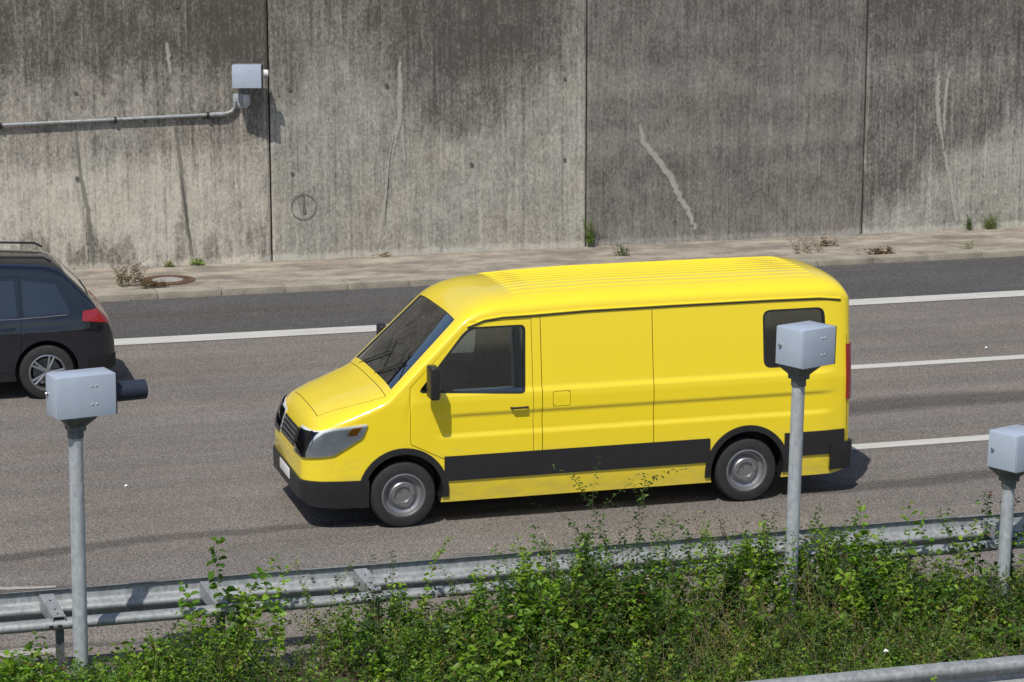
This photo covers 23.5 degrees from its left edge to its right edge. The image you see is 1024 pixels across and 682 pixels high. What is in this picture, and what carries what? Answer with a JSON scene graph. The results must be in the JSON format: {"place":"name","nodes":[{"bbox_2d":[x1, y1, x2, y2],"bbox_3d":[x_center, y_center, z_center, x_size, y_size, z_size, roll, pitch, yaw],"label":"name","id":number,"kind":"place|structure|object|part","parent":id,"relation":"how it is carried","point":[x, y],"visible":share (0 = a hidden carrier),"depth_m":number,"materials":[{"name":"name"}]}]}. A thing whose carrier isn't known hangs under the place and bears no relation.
{"place":"outdoors","nodes":[
{"label":"outdoors","id":0,"kind":"place"},
{"bbox_2d":[0,296,1023,681],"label":"road","id":1,"kind":"structure","parent":0,"point":[184,450],"depth_m":27.05,"materials":[{"name":"grey asphalt"}]},
{"bbox_2d":[0,647,55,656],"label":"paint scuff","id":2,"kind":"object","parent":1,"relation":"on","point":[49,650],"visible":0.45,"depth_m":21.47,"materials":[{"name":"white paint"}]},
{"bbox_2d":[0,585,56,589],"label":"paint scuff","id":3,"kind":"object","parent":1,"relation":"on","point":[20,587],"visible":1,"depth_m":23.31,"materials":[{"name":"white paint"}]},
{"bbox_2d":[0,241,115,398],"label":"dark car","id":4,"kind":"object","parent":1,"relation":"on","point":[54,316],"visible":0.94,"depth_m":31.15,"materials":[{"name":"blue paint"}]},
{"bbox_3d":[-6.609,-0.510,30.899,0.788,0.473,0.139,-3,12,-16],"label":"side window","id":5,"kind":"part","parent":4,"relation":"part of","materials":[{"name":"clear glass"}]},
{"bbox_3d":[-6.623,-0.198,31.032,0.850,1.200,0.424,-3,12,-16],"label":"door","id":6,"kind":"part","parent":4,"relation":"part of","materials":[{"name":"black paint"}]},
{"bbox_3d":[-5.878,-0.546,31.104,0.608,0.463,0.136,-3,12,-16],"label":"side window","id":7,"kind":"part","parent":4,"relation":"part of","materials":[{"name":"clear glass"}]},
{"bbox_3d":[-5.721,-0.844,31.972,0.300,0.370,1.360,-3,12,-16],"label":"rear window","id":8,"kind":"part","parent":4,"relation":"part of","materials":[{"name":"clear glass"}]},
{"bbox_2d":[0,512,1023,676],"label":"guardrail","id":9,"kind":"object","parent":1,"relation":"on","point":[43,610],"visible":0.58,"depth_m":21.36,"materials":[{"name":"metal"}]},
{"bbox_2d":[273,256,851,526],"bbox_3d":[0.518,0.449,26.589,6.058,2.409,2.500,-3,12,-16],"label":"delivery van","id":10,"kind":"object","parent":1,"relation":"on","point":[405,417],"visible":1,"depth_m":25.79,"materials":[{"name":"yellow paint"}]},
{"bbox_3d":[-0.932,0.247,27.108,1.300,1.600,0.650,-3,12,-16],"label":"door","id":11,"kind":"part","parent":10,"relation":"part of","materials":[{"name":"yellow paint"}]},
{"bbox_3d":[-0.425,0.598,25.364,1.300,1.600,0.650,-3,12,-16],"label":"door","id":12,"kind":"part","parent":10,"relation":"part of","materials":[{"name":"yellow paint"}]},
{"bbox_3d":[3.250,-0.316,27.674,0.008,0.540,0.600,-3,12,-16],"label":"rear window","id":13,"kind":"part","parent":10,"relation":"part of","materials":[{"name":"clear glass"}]},
{"bbox_2d":[114,290,1023,344],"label":"edge line","id":14,"kind":"object","parent":1,"relation":"on","point":[235,335],"visible":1,"depth_m":35.62,"materials":[{"name":"paint"}]},
{"bbox_2d":[852,435,988,449],"bbox_3d":[7.072,1.061,29.625,9.000,0.001,0.240,-3,12,-16],"label":"lane line","id":15,"kind":"object","parent":1,"relation":"on","point":[920,442],"depth_m":28.97,"materials":[{"name":"paint"}]},
{"bbox_2d":[851,355,1023,368],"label":"lane line","id":16,"kind":"object","parent":1,"relation":"on","point":[937,361],"depth_m":33.51,"materials":[{"name":"paint"}]},
{"bbox_2d":[70,227,1023,287],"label":"pavement","id":17,"kind":"structure","parent":0,"point":[242,271],"depth_m":41.35,"materials":[{"name":"concrete"}]},
{"bbox_2d":[141,275,195,284],"bbox_3d":[-5.473,-0.974,39.178,0.880,0.021,0.880,-3,12,-16],"label":"manhole cover","id":18,"kind":"object","parent":17,"relation":"on","point":[177,279],"visible":0.86,"depth_m":39.18,"materials":[{"name":"metal"}]},
{"bbox_2d":[163,261,174,266],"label":"weed","id":19,"kind":"object","parent":17,"relation":"on","point":[168,264],"visible":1,"depth_m":40.40,"materials":[{"name":"green plant"}]},
{"bbox_2d":[189,256,206,265],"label":"weed","id":20,"kind":"object","parent":17,"relation":"on","point":[196,262],"visible":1,"depth_m":40.57,"materials":[{"name":"green plant"}]},
{"bbox_2d":[582,217,601,246],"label":"weed","id":21,"kind":"object","parent":17,"relation":"on","point":[589,233],"visible":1,"depth_m":42.32,"materials":[{"name":"green plant"}]},
{"bbox_2d":[611,243,631,255],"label":"weed","id":22,"kind":"object","parent":17,"relation":"on","point":[622,252],"visible":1,"depth_m":41.48,"materials":[{"name":"green plant"}]},
{"bbox_2d":[790,233,825,253],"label":"weed","id":23,"kind":"object","parent":17,"relation":"on","point":[807,247],"visible":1,"depth_m":41.77,"materials":[{"name":"brown plant"}]},
{"bbox_2d":[820,237,838,245],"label":"weed","id":24,"kind":"object","parent":17,"relation":"on","point":[826,243],"visible":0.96,"depth_m":42.50,"materials":[{"name":"brown plant"}]},
{"bbox_2d":[963,214,972,229],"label":"weed","id":25,"kind":"object","parent":17,"relation":"on","point":[969,223],"visible":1,"depth_m":44.27,"materials":[{"name":"green plant"}]},
{"bbox_2d":[981,211,1001,229],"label":"weed","id":26,"kind":"object","parent":17,"relation":"on","point":[990,225],"visible":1,"depth_m":44.38,"materials":[{"name":"green plant"}]},
{"bbox_2d":[87,243,1023,291],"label":"pavement edge","id":27,"kind":"object","parent":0,"point":[473,271],"visible":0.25,"depth_m":39.74,"materials":[{"name":"concrete"}]},
{"bbox_2d":[109,253,148,286],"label":"weed","id":28,"kind":"object","parent":27,"relation":"on","point":[126,279],"visible":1,"depth_m":38.62,"materials":[{"name":"brown plant"}]},
{"bbox_2d":[140,278,172,288],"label":"weed","id":29,"kind":"object","parent":27,"relation":"on","point":[153,284],"visible":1,"depth_m":38.51,"materials":[{"name":"brown plant"}]},
{"bbox_2d":[961,239,973,248],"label":"weed","id":30,"kind":"object","parent":27,"relation":"on","point":[968,246],"visible":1,"depth_m":42.24,"materials":[{"name":"beige plant"}]},
{"bbox_2d":[99,256,1023,338],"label":"road shoulder","id":31,"kind":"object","parent":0,"point":[234,313],"visible":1,"depth_m":37.90},
{"bbox_2d":[209,605,1023,681],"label":"soil bank","id":32,"kind":"structure","parent":0,"point":[345,674],"depth_m":20.82,"materials":[{"name":"brown soil"}]},
{"bbox_2d":[45,367,147,680],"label":"traffic camera","id":33,"kind":"object","parent":32,"relation":"on","point":[78,401],"visible":0.99,"depth_m":19.75,"materials":[{"name":"metal"}]},
{"bbox_2d":[178,536,269,673],"bbox_3d":[-2.380,2.264,20.533,0.756,1.244,0.454,-3,12,-16],"label":"shoot","id":34,"kind":"object","parent":32,"relation":"on","point":[213,586],"visible":0.73,"depth_m":20.53,"materials":[{"name":"green plant"}]},
{"bbox_2d":[233,553,291,673],"bbox_3d":[-2.094,2.323,20.702,0.507,1.062,0.279,-2,12,-9],"label":"shoot","id":35,"kind":"object","parent":32,"relation":"on","point":[281,612],"visible":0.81,"depth_m":20.69,"materials":[{"name":"green plant"}]},
{"bbox_2d":[290,553,314,670],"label":"shoot","id":36,"kind":"object","parent":32,"relation":"on","point":[306,599],"visible":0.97,"depth_m":20.82,"materials":[{"name":"green plant"}]},
{"bbox_2d":[302,561,352,666],"bbox_3d":[-1.560,2.332,20.845,0.452,0.987,0.177,-3,12,-16],"label":"shoot","id":37,"kind":"object","parent":32,"relation":"on","point":[313,606],"visible":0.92,"depth_m":20.84,"materials":[{"name":"green plant"}]},
{"bbox_2d":[367,550,379,655],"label":"shoot","id":38,"kind":"object","parent":32,"relation":"on","point":[371,589],"visible":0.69,"depth_m":20.96,"materials":[{"name":"green plant"}]},
{"bbox_2d":[386,550,397,624],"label":"shoot","id":39,"kind":"object","parent":32,"relation":"on","point":[392,579],"visible":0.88,"depth_m":20.89,"materials":[{"name":"green plant"}]},
{"bbox_2d":[410,536,453,629],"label":"shoot","id":40,"kind":"object","parent":32,"relation":"on","point":[432,570],"visible":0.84,"depth_m":21.01,"materials":[{"name":"green plant"}]},
{"bbox_2d":[438,565,489,631],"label":"shoot","id":41,"kind":"object","parent":32,"relation":"on","point":[450,584],"visible":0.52,"depth_m":21.10,"materials":[{"name":"green plant"}]},
{"bbox_2d":[490,544,533,617],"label":"shoot","id":42,"kind":"object","parent":32,"relation":"on","point":[492,566],"visible":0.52,"depth_m":21.17,"materials":[{"name":"green plant"}]},
{"bbox_2d":[4,572,1023,681],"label":"grass","id":43,"kind":"structure","parent":32,"relation":"on","point":[610,681],"depth_m":20.95,"materials":[{"name":"green plant"}]},
{"bbox_2d":[538,532,552,588],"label":"shoot","id":44,"kind":"object","parent":32,"relation":"on","point":[551,552],"visible":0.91,"depth_m":21.25,"materials":[{"name":"green plant"}]},
{"bbox_2d":[541,539,577,607],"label":"shoot","id":45,"kind":"object","parent":32,"relation":"on","point":[569,566],"visible":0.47,"depth_m":21.27,"materials":[{"name":"green plant"}]},
{"bbox_2d":[544,535,590,602],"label":"shoot","id":46,"kind":"object","parent":32,"relation":"on","point":[573,545],"visible":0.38,"depth_m":21.47,"materials":[{"name":"green plant"}]},
{"bbox_2d":[116,503,1023,681],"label":"dry stems","id":47,"kind":"object","parent":32,"relation":"on","point":[740,623],"visible":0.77,"depth_m":20.45,"materials":[{"name":"brown plant"}]},
{"bbox_2d":[532,457,717,604],"bbox_3d":[1.052,1.846,21.343,1.248,1.743,1.500,10,15,41],"label":"sapling","id":48,"kind":"object","parent":32,"relation":"on","point":[639,538],"visible":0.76,"depth_m":21.35,"materials":[{"name":"green plant"}]},
{"bbox_2d":[352,514,928,666],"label":"thicket shoots","id":49,"kind":"object","parent":32,"relation":"on","point":[747,550],"visible":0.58,"depth_m":21.48,"materials":[{"name":"green plant"}]},
{"bbox_2d":[658,511,736,633],"bbox_3d":[1.603,2.090,21.708,0.747,1.122,0.545,1,11,6],"label":"shoot","id":50,"kind":"object","parent":32,"relation":"on","point":[698,560],"visible":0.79,"depth_m":21.58,"materials":[{"name":"green plant"}]},
{"bbox_2d":[695,508,778,609],"bbox_3d":[2.080,2.032,21.834,0.881,1.184,0.430,-10,15,-41],"label":"shoot","id":51,"kind":"object","parent":32,"relation":"on","point":[762,515],"visible":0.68,"depth_m":21.68,"materials":[{"name":"green plant"}]},
{"bbox_2d":[775,321,836,630],"bbox_3d":[2.564,1.487,21.680,0.501,3.317,0.328,-9,15,-39],"label":"traffic camera","id":52,"kind":"object","parent":32,"relation":"on","point":[805,350],"visible":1,"depth_m":21.38,"materials":[{"name":"metal"}]},
{"bbox_2d":[800,504,849,595],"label":"shoot","id":53,"kind":"object","parent":32,"relation":"on","point":[815,547],"visible":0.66,"depth_m":21.82,"materials":[{"name":"green plant"}]},
{"bbox_2d":[809,501,876,575],"bbox_3d":[2.967,1.997,22.001,0.656,1.188,0.246,-3,12,-16],"label":"shoot","id":54,"kind":"object","parent":32,"relation":"on","point":[861,509],"visible":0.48,"depth_m":21.95,"materials":[{"name":"green plant"}]},
{"bbox_2d":[895,500,920,572],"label":"shoot","id":55,"kind":"object","parent":32,"relation":"on","point":[912,551],"visible":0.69,"depth_m":22.16,"materials":[{"name":"green plant"}]},
{"bbox_2d":[915,511,995,589],"bbox_3d":[4.019,2.006,22.438,0.804,0.998,0.260,-3,12,-16],"label":"shoot","id":56,"kind":"object","parent":32,"relation":"on","point":[938,551],"visible":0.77,"depth_m":22.42,"materials":[{"name":"green plant"}]},
{"bbox_2d":[937,489,1019,582],"bbox_3d":[4.227,1.929,22.436,0.701,1.148,0.632,4,12,21],"label":"shoot","id":57,"kind":"object","parent":32,"relation":"on","point":[980,538],"visible":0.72,"depth_m":22.42,"materials":[{"name":"green plant"}]},
{"bbox_2d":[987,424,1023,610],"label":"traffic camera","id":58,"kind":"object","parent":32,"relation":"on","point":[1005,461],"visible":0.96,"depth_m":22.11,"materials":[{"name":"metal"}]},
{"bbox_2d":[995,517,1023,594],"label":"shoot","id":59,"kind":"object","parent":32,"relation":"on","point":[1013,543],"visible":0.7,"depth_m":22.52,"materials":[{"name":"green plant"}]},
{"label":"ground","id":60,"kind":"structure","parent":0,"visible":0},
{"bbox_2d":[0,524,1023,681],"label":"undergrowth","id":61,"kind":"object","parent":60,"relation":"on","point":[11,670],"visible":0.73,"depth_m":20.56,"materials":[{"name":"green plant"}]},
{"bbox_2d":[0,0,1023,269],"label":"retaining wall","id":62,"kind":"structure","parent":60,"relation":"on","point":[362,128],"depth_m":41.60,"materials":[{"name":"concrete"}]},
{"bbox_2d":[0,100,237,128],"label":"conduit","id":63,"kind":"object","parent":62,"relation":"attached to","point":[207,115],"visible":1,"depth_m":39.79,"materials":[{"name":"grey plastic"}]},
{"bbox_2d":[232,64,268,107],"bbox_3d":[-4.248,-4.132,40.073,0.612,0.740,0.495,0,11,-2],"label":"wall camera","id":64,"kind":"object","parent":62,"relation":"attached to","point":[245,77],"depth_m":39.82,"materials":[{"name":"grey paint"}]},
{"bbox_2d":[9,522,1023,681],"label":"brambles","id":65,"kind":"object","parent":60,"relation":"on","point":[254,669],"visible":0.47,"depth_m":20.71,"materials":[{"name":"green plant"}]},
{"bbox_2d":[35,544,1023,681],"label":"fine weeds","id":66,"kind":"object","parent":60,"relation":"on","point":[728,645],"visible":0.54,"depth_m":20.58,"materials":[{"name":"green plant"}]},
{"bbox_2d":[91,246,1023,301],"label":"kerb","id":67,"kind":"structure","parent":60,"relation":"on","point":[251,288],"depth_m":39.07,"materials":[{"name":"concrete"}]},
{"bbox_2d":[856,246,895,254],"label":"weed","id":68,"kind":"object","parent":67,"relation":"on","point":[889,248],"visible":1,"depth_m":41.69,"materials":[{"name":"brown plant"}]},
{"bbox_2d":[745,655,1023,681],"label":"guardrail","id":69,"kind":"object","parent":60,"relation":"on","point":[1005,669],"visible":1,"depth_m":18.85,"materials":[{"name":"metal"}]}
]}

